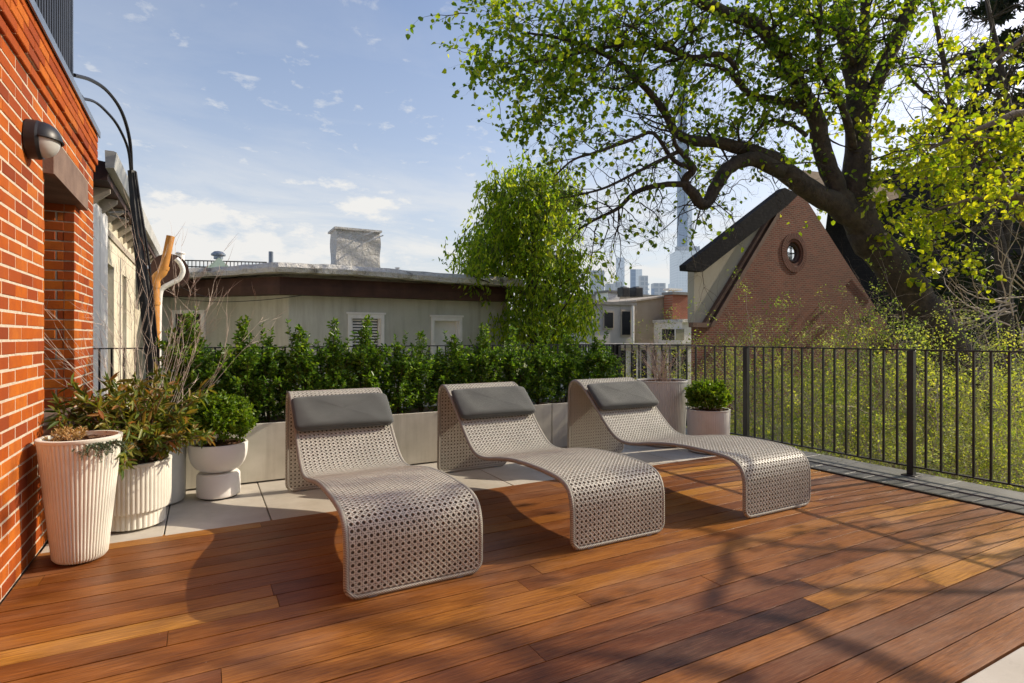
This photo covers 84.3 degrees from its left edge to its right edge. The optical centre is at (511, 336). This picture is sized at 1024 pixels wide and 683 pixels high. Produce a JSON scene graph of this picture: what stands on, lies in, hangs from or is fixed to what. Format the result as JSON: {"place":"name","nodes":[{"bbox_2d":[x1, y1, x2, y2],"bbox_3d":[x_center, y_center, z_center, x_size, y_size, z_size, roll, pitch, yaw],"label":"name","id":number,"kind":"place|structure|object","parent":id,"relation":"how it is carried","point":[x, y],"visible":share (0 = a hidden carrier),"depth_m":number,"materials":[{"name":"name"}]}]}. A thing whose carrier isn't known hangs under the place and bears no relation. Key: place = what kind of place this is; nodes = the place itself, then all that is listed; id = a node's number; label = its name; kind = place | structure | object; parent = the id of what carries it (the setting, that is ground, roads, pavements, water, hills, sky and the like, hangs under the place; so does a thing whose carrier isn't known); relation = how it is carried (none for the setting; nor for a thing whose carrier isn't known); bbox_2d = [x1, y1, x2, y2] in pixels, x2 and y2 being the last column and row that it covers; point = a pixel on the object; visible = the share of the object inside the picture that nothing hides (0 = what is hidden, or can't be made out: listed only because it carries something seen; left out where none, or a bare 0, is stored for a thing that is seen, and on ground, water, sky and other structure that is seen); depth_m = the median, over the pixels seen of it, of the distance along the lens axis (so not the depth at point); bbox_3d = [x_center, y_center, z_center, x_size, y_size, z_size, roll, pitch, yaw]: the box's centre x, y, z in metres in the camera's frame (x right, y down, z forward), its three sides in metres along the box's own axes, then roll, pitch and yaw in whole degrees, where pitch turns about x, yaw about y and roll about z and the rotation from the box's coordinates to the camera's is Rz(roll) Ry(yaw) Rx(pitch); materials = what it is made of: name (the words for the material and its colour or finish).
{"place":"outdoors","nodes":[
{"label":"outdoors","id":0,"kind":"place"},
{"bbox_2d":[93,150,162,412],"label":"cream building","id":1,"kind":"structure","parent":0,"point":[110,177],"depth_m":7.10,"materials":[{"name":"paint"}]},
{"bbox_2d":[152,235,174,346],"bbox_3d":[-5.052,0.298,8.179,0.310,3.530,0.129,0,0,-29],"label":"vent pipe","id":2,"kind":"object","parent":1,"relation":"attached to","point":[164,268],"visible":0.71,"depth_m":8.14,"materials":[{"name":"metal"}]},
{"bbox_2d":[143,262,523,416],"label":"stucco building","id":3,"kind":"structure","parent":0,"point":[398,302],"depth_m":11.78,"materials":[{"name":"white paint"}]},
{"bbox_2d":[150,254,189,367],"bbox_3d":[-6.149,-0.413,10.178,0.600,2.097,0.840,0,0,-29],"label":"downpipe","id":4,"kind":"object","parent":3,"relation":"attached to","point":[169,279],"visible":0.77,"depth_m":9.92,"materials":[{"name":"metal"}]},
{"bbox_2d":[171,310,205,371],"bbox_3d":[-6.742,0.175,11.790,0.700,1.450,0.050,0,0,2],"label":"window","id":5,"kind":"structure","parent":3,"relation":"in","point":[173,316],"depth_m":11.78,"materials":[{"name":"white paint"}]},
{"bbox_2d":[207,251,227,267],"bbox_3d":[-7.589,-1.817,14.656,0.686,0.740,1.000,0,0,-29],"label":"roof vent","id":6,"kind":"object","parent":3,"relation":"on","point":[218,257],"visible":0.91,"depth_m":14.27,"materials":[{"name":"grey metal"}]},
{"bbox_2d":[185,260,266,267],"bbox_3d":[-8.110,-1.981,16.081,2.121,0.415,0.034,0,0,-29],"label":"roof rail","id":7,"kind":"object","parent":3,"relation":"on","point":[211,261],"visible":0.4,"depth_m":15.88,"materials":[{"name":"metal"}]},
{"bbox_2d":[163,295,303,301],"bbox_3d":[-5.491,-0.738,10.835,3.056,0.187,0.458,0,0,6],"label":"cable","id":8,"kind":"object","parent":3,"relation":"attached to","point":[234,301],"visible":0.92,"depth_m":10.65,"materials":[{"name":"black paint"}]},
{"bbox_2d":[328,226,382,267],"bbox_3d":[-3.640,-1.847,13.160,1.077,1.210,0.913,0,0,-29],"label":"chimney","id":9,"kind":"object","parent":3,"relation":"on","point":[357,247],"visible":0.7,"depth_m":12.90,"materials":[{"name":"white paint"}]},
{"bbox_2d":[346,312,385,378],"bbox_3d":[-3.112,0.196,12.028,0.827,1.407,0.185,0,0,-29],"label":"window","id":10,"kind":"structure","parent":3,"relation":"in","point":[354,323],"depth_m":12.03,"materials":[{"name":"white paint"}]},
{"bbox_2d":[430,315,463,371],"bbox_3d":[-1.509,0.209,12.905,0.814,1.382,0.185,0,0,-29],"label":"window","id":11,"kind":"structure","parent":3,"relation":"in","point":[452,323],"depth_m":12.93,"materials":[{"name":"white paint"}]},
{"bbox_2d":[74,0,1023,335],"label":"sky","id":12,"kind":"structure","parent":0,"point":[274,126],"materials":[{"name":"blue"}]},
{"bbox_2d":[589,270,603,293],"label":"office tower","id":13,"kind":"structure","parent":0,"point":[598,285],"depth_m":420.00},
{"bbox_2d":[560,294,661,301],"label":"flat roof house","id":14,"kind":"structure","parent":0,"point":[594,296],"depth_m":42.68,"materials":[{"name":"concrete"}]},
{"bbox_2d":[594,290,619,300],"bbox_3d":[6.835,0.581,40.432,1.204,7.637,1.600,0,0,-29],"label":"white penthouse","id":15,"kind":"object","parent":14,"relation":"on","point":[608,294],"visible":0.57,"depth_m":39.80,"materials":[{"name":"paint"}]},
{"bbox_2d":[617,286,629,296],"bbox_3d":[7.632,-3.056,38.692,0.603,0.699,0.623,0,0,-29],"label":"rooftop unit","id":16,"kind":"object","parent":14,"relation":"on","point":[623,292],"visible":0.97,"depth_m":38.48,"materials":[{"name":"black metal"}]},
{"bbox_2d":[630,286,642,296],"bbox_3d":[8.628,-3.100,39.274,0.669,0.710,0.689,0,0,-29],"label":"rooftop unit","id":17,"kind":"object","parent":14,"relation":"on","point":[636,291],"visible":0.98,"depth_m":39.03,"materials":[{"name":"black metal"}]},
{"bbox_2d":[616,258,624,285],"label":"office tower","id":18,"kind":"structure","parent":0,"point":[622,274],"depth_m":700.00,"materials":[{"name":"blue glass"}]},
{"bbox_2d":[573,343,690,406],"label":"white house","id":19,"kind":"structure","parent":0,"point":[673,351],"depth_m":25.03,"materials":[{"name":"paint"}]},
{"bbox_2d":[641,350,644,377],"bbox_3d":[5.787,2.298,24.798,0.280,3.404,0.029,0,0,-29],"label":"window","id":20,"kind":"structure","parent":19,"relation":"in","point":[642,351],"depth_m":24.73,"materials":[{"name":"black glass"}]},
{"bbox_2d":[681,349,685,379],"bbox_3d":[7.864,2.298,25.933,0.280,3.404,0.029,0,0,-29],"label":"window","id":21,"kind":"structure","parent":19,"relation":"in","point":[684,354],"depth_m":25.91,"materials":[{"name":"black glass"}]},
{"bbox_2d":[630,269,635,287],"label":"office tower","id":22,"kind":"structure","parent":0,"point":[632,277],"depth_m":520.00,"materials":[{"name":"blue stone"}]},
{"bbox_2d":[639,276,648,294],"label":"office tower","id":23,"kind":"structure","parent":0,"point":[643,282],"depth_m":480.00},
{"bbox_2d":[651,283,665,294],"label":"office tower","id":24,"kind":"structure","parent":0,"point":[658,288],"depth_m":400.00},
{"bbox_2d":[670,36,699,291],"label":"supertall tower","id":25,"kind":"structure","parent":0,"point":[678,276],"depth_m":900.00,"materials":[{"name":"blue glass"}]},
{"bbox_2d":[828,417,1022,449],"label":"garden terrain","id":26,"kind":"structure","parent":0,"point":[917,433],"depth_m":18.32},
{"bbox_2d":[438,148,618,399],"bbox_3d":[0.392,0.015,13.297,4.025,8.589,4.483,0,0,-29],"label":"leafy tree","id":27,"kind":"object","parent":26,"relation":"on","point":[506,237],"visible":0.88,"depth_m":12.74,"materials":[{"name":"green plant"}]},
{"bbox_2d":[630,297,935,473],"bbox_3d":[4.195,1.490,10.847,5.136,4.630,4.536,0,0,-14],"label":"garden shrub","id":28,"kind":"object","parent":26,"relation":"on","point":[804,389],"visible":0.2,"depth_m":10.09,"materials":[{"name":"green plant"}]},
{"bbox_2d":[633,305,1022,483],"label":"garden shrub","id":29,"kind":"object","parent":26,"relation":"on","point":[778,380],"visible":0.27,"depth_m":7.59,"materials":[{"name":"green plant"}]},
{"bbox_2d":[706,283,956,463],"bbox_3d":[5.406,1.337,10.780,4.760,4.936,5.390,0,0,33],"label":"garden shrub","id":30,"kind":"object","parent":26,"relation":"on","point":[853,361],"visible":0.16,"depth_m":10.19,"materials":[{"name":"green plant"}]},
{"bbox_2d":[679,155,1021,428],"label":"gable house","id":31,"kind":"structure","parent":26,"relation":"on","point":[807,265],"depth_m":20.27,"materials":[{"name":"brick"}]},
{"bbox_2d":[785,240,802,266],"bbox_3d":[10.120,-3.013,20.426,1.000,1.000,0.140,0,0,-29],"label":"round window","id":32,"kind":"structure","parent":31,"relation":"in","point":[792,250],"depth_m":20.51,"materials":[{"name":"white"}]},
{"bbox_2d":[679,237,1023,490],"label":"garden shrub","id":33,"kind":"object","parent":26,"relation":"on","point":[899,346],"visible":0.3,"depth_m":8.50,"materials":[{"name":"green plant"}]},
{"bbox_2d":[726,406,1023,476],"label":"ground cover","id":34,"kind":"object","parent":26,"relation":"on","point":[810,439],"depth_m":15.54,"materials":[{"name":"green plant"}]},
{"bbox_2d":[406,0,1006,483],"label":"tree","id":35,"kind":"object","parent":34,"relation":"on","point":[838,192],"visible":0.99,"depth_m":8.62,"materials":[{"name":"green plant"}]},
{"bbox_2d":[629,306,867,451],"bbox_3d":[3.018,1.635,9.591,5.272,4.345,4.132,0,0,41],"label":"garden shrub","id":36,"kind":"object","parent":34,"relation":"on","point":[758,384],"visible":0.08,"depth_m":9.11,"materials":[{"name":"green plant"}]},
{"bbox_2d":[621,314,906,456],"bbox_3d":[3.765,1.652,8.653,4.660,4.315,4.685,0,0,12],"label":"garden shrub","id":37,"kind":"object","parent":34,"relation":"on","point":[738,403],"visible":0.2,"depth_m":8.23,"materials":[{"name":"green plant"}]},
{"bbox_2d":[623,313,923,465],"bbox_3d":[2.567,1.741,7.974,5.272,4.132,4.132,0,0,38],"label":"garden shrub","id":38,"kind":"object","parent":34,"relation":"on","point":[902,427],"visible":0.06,"depth_m":7.20,"materials":[{"name":"green plant"}]},
{"bbox_2d":[686,397,1021,489],"bbox_3d":[4.184,2.238,6.972,4.132,3.134,5.272,0,0,-37],"label":"garden shrub","id":39,"kind":"object","parent":34,"relation":"on","point":[817,403],"visible":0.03,"depth_m":6.81,"materials":[{"name":"green plant"}]},
{"bbox_2d":[730,389,981,483],"bbox_3d":[3.251,2.189,7.366,3.855,3.236,3.875,0,0,15],"label":"garden shrub","id":40,"kind":"object","parent":34,"relation":"on","point":[786,438],"visible":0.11,"depth_m":7.19,"materials":[{"name":"green plant"}]},
{"bbox_2d":[727,355,1023,487],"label":"garden shrub","id":41,"kind":"object","parent":34,"relation":"on","point":[878,436],"visible":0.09,"depth_m":6.92,"materials":[{"name":"green plant"}]},
{"bbox_2d":[804,383,1023,490],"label":"garden shrub","id":42,"kind":"object","parent":34,"relation":"on","point":[985,461],"visible":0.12,"depth_m":6.79,"materials":[{"name":"green plant"}]},
{"bbox_2d":[731,281,1023,478],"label":"garden shrub","id":43,"kind":"object","parent":26,"relation":"on","point":[968,386],"visible":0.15,"depth_m":8.42,"materials":[{"name":"green plant"}]},
{"bbox_2d":[737,306,1023,490],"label":"garden shrub","id":44,"kind":"object","parent":26,"relation":"on","point":[994,405],"visible":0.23,"depth_m":7.46,"materials":[{"name":"green plant"}]},
{"bbox_2d":[756,391,1023,491],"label":"garden shrub","id":45,"kind":"object","parent":26,"relation":"on","point":[997,479],"visible":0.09,"depth_m":6.68,"materials":[{"name":"green plant"}]},
{"bbox_2d":[780,21,1023,309],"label":"garden tree","id":46,"kind":"object","parent":26,"relation":"on","point":[975,136],"visible":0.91,"depth_m":9.54,"materials":[{"name":"green plant"}]},
{"bbox_2d":[806,0,1023,405],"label":"bare tree","id":47,"kind":"object","parent":26,"relation":"on","point":[1005,236],"visible":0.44,"depth_m":14.16,"materials":[{"name":"brown plant"}]},
{"bbox_2d":[808,236,1023,462],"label":"bare shrub","id":48,"kind":"object","parent":26,"relation":"on","point":[955,304],"visible":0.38,"depth_m":10.85,"materials":[{"name":"plant"}]},
{"bbox_2d":[814,331,1023,489],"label":"garden shrub","id":49,"kind":"object","parent":26,"relation":"on","point":[987,376],"visible":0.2,"depth_m":8.24,"materials":[{"name":"green plant"}]},
{"bbox_2d":[827,163,1023,487],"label":"bare shrub","id":50,"kind":"object","parent":26,"relation":"on","point":[1003,309],"visible":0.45,"depth_m":10.09,"materials":[{"name":"plant"}]},
{"bbox_2d":[836,297,1023,492],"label":"garden shrub","id":51,"kind":"object","parent":26,"relation":"on","point":[1018,449],"visible":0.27,"depth_m":7.36,"materials":[{"name":"green plant"}]},
{"bbox_2d":[838,269,1023,490],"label":"garden shrub","id":52,"kind":"object","parent":26,"relation":"on","point":[983,386],"visible":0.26,"depth_m":8.43,"materials":[{"name":"green plant"}]},
{"bbox_2d":[851,0,1023,428],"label":"pine tree","id":53,"kind":"object","parent":26,"relation":"on","point":[1002,38],"visible":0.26,"depth_m":19.27,"materials":[{"name":"green plant"}]},
{"bbox_2d":[967,71,1023,138],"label":"shade tree","id":54,"kind":"object","parent":26,"relation":"on","point":[1002,122],"visible":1,"depth_m":5.73,"materials":[{"name":"green plant"}]},
{"label":"ground","id":55,"kind":"structure","parent":0,"visible":0},
{"bbox_2d":[0,0,100,601],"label":"brick building","id":56,"kind":"structure","parent":55,"relation":"on","point":[46,221],"depth_m":3.06,"materials":[{"name":"brick"}]},
{"bbox_2d":[23,119,64,159],"bbox_3d":[-2.445,-1.025,2.971,0.150,0.200,0.201,0,0,-29],"label":"wall lamp","id":57,"kind":"object","parent":56,"relation":"attached to","point":[42,140],"visible":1,"depth_m":2.90,"materials":[{"name":"metal"}]},
{"bbox_2d":[35,0,73,77],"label":"roof screen","id":58,"kind":"object","parent":56,"relation":"on","point":[58,16],"depth_m":4.02,"materials":[{"name":"black metal"}]},
{"bbox_2d":[73,73,160,394],"bbox_3d":[-3.667,-0.721,5.391,0.562,2.840,2.229,0,0,-29],"label":"cable","id":59,"kind":"object","parent":56,"relation":"attached to","point":[137,217],"visible":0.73,"depth_m":5.64,"materials":[{"name":"black paint"}]},
{"bbox_2d":[0,504,170,604],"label":"terrace slab","id":60,"kind":"structure","parent":55,"relation":"on","point":[15,583],"depth_m":3.01,"materials":[{"name":"concrete"}]},
{"bbox_2d":[41,444,1023,682],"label":"stone paving","id":61,"kind":"structure","parent":60,"relation":"on","point":[260,501],"depth_m":4.04,"materials":[{"name":"stone"}]},
{"bbox_2d":[111,454,171,531],"bbox_3d":[-2.405,0.984,3.597,0.420,0.408,0.420,0,0,-29],"label":"planter pot","id":62,"kind":"object","parent":61,"relation":"on","point":[143,496],"visible":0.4,"depth_m":3.47,"materials":[{"name":"white ceramic"}]},
{"bbox_2d":[43,362,217,479],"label":"leafy shrub","id":63,"kind":"object","parent":62,"relation":"in","point":[147,425],"visible":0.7,"depth_m":3.48,"materials":[{"name":"green plant"}]},
{"bbox_2d":[169,443,185,504],"bbox_3d":[-2.602,0.967,4.082,0.440,0.443,0.440,0,0,-29],"label":"planter pot","id":64,"kind":"object","parent":61,"relation":"on","point":[178,477],"visible":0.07,"depth_m":4.05,"materials":[{"name":"white ceramic"}]},
{"bbox_2d":[44,185,290,410],"bbox_3d":[-2.663,-0.152,3.875,1.306,1.846,2.018,0,0,24],"label":"bare shrub","id":65,"kind":"object","parent":64,"relation":"on","point":[123,350],"visible":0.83,"depth_m":4.00,"materials":[{"name":"plant"}]},
{"bbox_2d":[188,438,247,500],"bbox_3d":[-2.205,0.997,4.253,0.402,0.406,0.402,0,0,-29],"label":"planter bowl","id":66,"kind":"object","parent":61,"relation":"on","point":[218,476],"visible":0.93,"depth_m":4.12,"materials":[{"name":"ceramic"}]},
{"bbox_2d":[181,389,258,445],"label":"box bush","id":67,"kind":"object","parent":66,"relation":"on","point":[219,413],"visible":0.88,"depth_m":4.13,"materials":[{"name":"green plant"}]},
{"bbox_2d":[93,344,616,413],"bbox_3d":[-1.393,0.649,6.646,6.680,1.082,0.110,0,0,-29],"label":"metal railing","id":68,"kind":"object","parent":61,"relation":"on","point":[614,348],"visible":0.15,"depth_m":5.72,"materials":[{"name":"black paint"}]},
{"bbox_2d":[179,400,551,488],"bbox_3d":[-1.385,0.950,5.271,3.865,0.470,0.460,0,0,-29],"label":"planter trough","id":69,"kind":"object","parent":61,"relation":"on","point":[415,430],"visible":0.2,"depth_m":5.09,"materials":[{"name":"concrete"}]},
{"bbox_2d":[148,306,234,408],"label":"hedge shrub","id":70,"kind":"object","parent":69,"relation":"on","point":[202,372],"visible":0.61,"depth_m":4.54,"materials":[{"name":"green plant"}]},
{"bbox_2d":[208,315,282,417],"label":"hedge shrub","id":71,"kind":"object","parent":69,"relation":"on","point":[246,359],"visible":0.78,"depth_m":4.69,"materials":[{"name":"green plant"}]},
{"bbox_2d":[242,322,300,422],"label":"hedge shrub","id":72,"kind":"object","parent":69,"relation":"on","point":[272,408],"visible":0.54,"depth_m":4.82,"materials":[{"name":"green plant"}]},
{"bbox_2d":[267,319,331,409],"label":"hedge shrub","id":73,"kind":"object","parent":69,"relation":"on","point":[299,375],"visible":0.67,"depth_m":4.91,"materials":[{"name":"green plant"}]},
{"bbox_2d":[301,317,368,389],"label":"hedge shrub","id":74,"kind":"object","parent":69,"relation":"on","point":[336,378],"visible":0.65,"depth_m":5.06,"materials":[{"name":"green plant"}]},
{"bbox_2d":[335,314,397,392],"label":"hedge shrub","id":75,"kind":"object","parent":69,"relation":"on","point":[366,378],"visible":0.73,"depth_m":5.20,"materials":[{"name":"green plant"}]},
{"bbox_2d":[376,330,425,413],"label":"hedge shrub","id":76,"kind":"object","parent":69,"relation":"on","point":[400,363],"visible":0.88,"depth_m":5.36,"materials":[{"name":"green plant"}]},
{"bbox_2d":[394,330,448,412],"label":"hedge shrub","id":77,"kind":"object","parent":69,"relation":"on","point":[430,390],"visible":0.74,"depth_m":5.51,"materials":[{"name":"green plant"}]},
{"bbox_2d":[429,330,480,399],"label":"hedge shrub","id":78,"kind":"object","parent":69,"relation":"on","point":[456,366],"visible":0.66,"depth_m":5.65,"materials":[{"name":"green plant"}]},
{"bbox_2d":[454,322,508,382],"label":"hedge shrub","id":79,"kind":"object","parent":69,"relation":"on","point":[485,361],"visible":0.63,"depth_m":5.78,"materials":[{"name":"green plant"}]},
{"bbox_2d":[490,325,537,392],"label":"hedge shrub","id":80,"kind":"object","parent":69,"relation":"on","point":[511,364],"visible":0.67,"depth_m":5.97,"materials":[{"name":"green plant"}]},
{"bbox_2d":[520,326,565,404],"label":"hedge shrub","id":81,"kind":"object","parent":69,"relation":"on","point":[543,369],"visible":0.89,"depth_m":6.08,"materials":[{"name":"green plant"}]},
{"bbox_2d":[285,387,482,599],"bbox_3d":[-0.943,0.804,3.607,0.697,0.788,2.063,0,0,-29],"label":"sun lounger","id":82,"kind":"object","parent":61,"relation":"on","point":[404,525],"visible":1,"depth_m":2.89,"materials":[{"name":"plastic"}]},
{"bbox_2d":[437,381,664,549],"bbox_3d":[0.141,0.804,4.199,0.697,0.788,2.063,0,0,-29],"label":"sun lounger","id":83,"kind":"object","parent":61,"relation":"on","point":[613,497],"visible":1,"depth_m":3.78,"materials":[{"name":"wicker"}]},
{"bbox_2d":[535,398,567,446],"bbox_3d":[0.698,0.950,6.410,0.867,0.470,0.460,0,0,-29],"label":"planter trough","id":84,"kind":"object","parent":61,"relation":"on","point":[559,421],"visible":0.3,"depth_m":6.05,"materials":[{"name":"concrete"}]},
{"bbox_2d":[543,329,586,402],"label":"hedge shrub","id":85,"kind":"object","parent":84,"relation":"on","point":[571,362],"visible":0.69,"depth_m":6.33,"materials":[{"name":"green plant"}]},
{"bbox_2d":[576,326,624,378],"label":"hedge shrub","id":86,"kind":"object","parent":84,"relation":"on","point":[604,363],"visible":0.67,"depth_m":6.50,"materials":[{"name":"green plant"}]},
{"bbox_2d":[637,378,687,446],"bbox_3d":[1.675,0.837,6.317,0.556,0.703,0.556,0,0,-29],"label":"planter pot","id":87,"kind":"object","parent":61,"relation":"on","point":[671,406],"visible":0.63,"depth_m":6.07,"materials":[{"name":"beige concrete"}]},
{"bbox_2d":[612,316,698,381],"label":"bare shrub","id":88,"kind":"object","parent":87,"relation":"on","point":[657,377],"visible":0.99,"depth_m":6.29,"materials":[{"name":"plant"}]},
{"bbox_2d":[567,377,810,517],"bbox_3d":[1.329,0.804,4.757,0.697,0.788,2.063,0,0,-29],"label":"sun lounger","id":89,"kind":"object","parent":61,"relation":"on","point":[615,415],"visible":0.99,"depth_m":4.78,"materials":[{"name":"plastic"}]},
{"bbox_2d":[686,406,730,453],"bbox_3d":[2.048,0.972,5.906,0.438,0.433,0.438,0,0,-29],"label":"planter pot","id":90,"kind":"object","parent":61,"relation":"on","point":[704,421],"visible":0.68,"depth_m":5.73,"materials":[{"name":"beige concrete"}]},
{"bbox_2d":[684,378,733,409],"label":"box bush","id":91,"kind":"object","parent":90,"relation":"on","point":[709,393],"visible":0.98,"depth_m":5.79,"materials":[{"name":"green plant"}]},
{"bbox_2d":[810,467,1023,514],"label":"deck edging","id":92,"kind":"object","parent":60,"relation":"on","point":[943,496],"visible":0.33,"depth_m":4.31,"materials":[{"name":"black paint"}]},
{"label":"deck bearers floor","id":93,"kind":"structure","parent":60,"relation":"on","visible":0},
{"bbox_2d":[0,456,1023,682],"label":"wooden deck","id":94,"kind":"structure","parent":93,"relation":"on","point":[839,579],"depth_m":2.55,"materials":[{"name":"brown wood"}]},
{"bbox_2d":[35,430,122,564],"bbox_3d":[-2.325,0.862,3.048,0.378,0.653,0.378,0,0,-29],"label":"planter pot","id":95,"kind":"object","parent":94,"relation":"on","point":[78,494],"visible":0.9,"depth_m":2.93,"materials":[{"name":"white ceramic"}]},
{"bbox_2d":[43,426,88,441],"bbox_3d":[-2.367,0.525,3.028,0.204,0.094,0.192,0,0,7],"label":"dry sedum","id":96,"kind":"object","parent":95,"relation":"on","point":[63,434],"visible":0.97,"depth_m":3.01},
{"bbox_2d":[72,439,139,462],"bbox_3d":[-2.149,0.595,2.983,0.202,0.108,0.280,0,0,30],"label":"trailing juniper","id":97,"kind":"object","parent":95,"relation":"on","point":[107,447],"visible":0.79,"depth_m":2.94,"materials":[{"name":"plant"}]},
{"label":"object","id":98,"kind":"structure","parent":60,"relation":"on","visible":0},
{"bbox_2d":[685,429,1023,505],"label":"kerb","id":99,"kind":"structure","parent":98,"relation":"on","point":[993,493],"depth_m":4.68,"materials":[{"name":"concrete"}]},
{"bbox_2d":[616,344,1023,487],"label":"metal railing","id":100,"kind":"object","parent":99,"relation":"on","point":[911,414],"visible":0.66,"depth_m":5.11,"materials":[{"name":"metal"}]},
{"bbox_2d":[809,462,1023,511],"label":"slate strip path","id":101,"kind":"structure","parent":98,"relation":"on","point":[1011,506],"depth_m":4.44,"materials":[{"name":"stone"}]},
{"bbox_2d":[527,301,636,398],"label":"row house","id":102,"kind":"structure","parent":55,"relation":"on","point":[621,326],"depth_m":30.43,"materials":[{"name":"paint"}]},
{"bbox_2d":[603,310,613,328],"bbox_3d":[5.135,-0.875,30.111,0.691,0.996,0.079,0,0,-29],"label":"window","id":103,"kind":"structure","parent":102,"relation":"in","point":[608,321],"depth_m":30.06,"materials":[{"name":"black glass"}]},
{"bbox_2d":[620,309,630,335],"bbox_3d":[6.172,-0.731,30.678,0.676,1.447,0.079,0,0,-29],"label":"window","id":104,"kind":"structure","parent":102,"relation":"in","point":[625,316],"depth_m":30.62,"materials":[{"name":"black glass"}]},
{"bbox_2d":[605,295,690,343],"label":"tan house","id":105,"kind":"structure","parent":55,"relation":"on","point":[647,309],"depth_m":32.56,"materials":[{"name":"white paint"}]},
{"bbox_2d":[662,292,687,319],"bbox_3d":[9.629,0.909,33.241,1.385,6.981,0.900,0,0,-29],"label":"brick stairhead","id":106,"kind":"object","parent":105,"relation":"on","point":[678,301],"visible":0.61,"depth_m":32.92,"materials":[{"name":"brick"}]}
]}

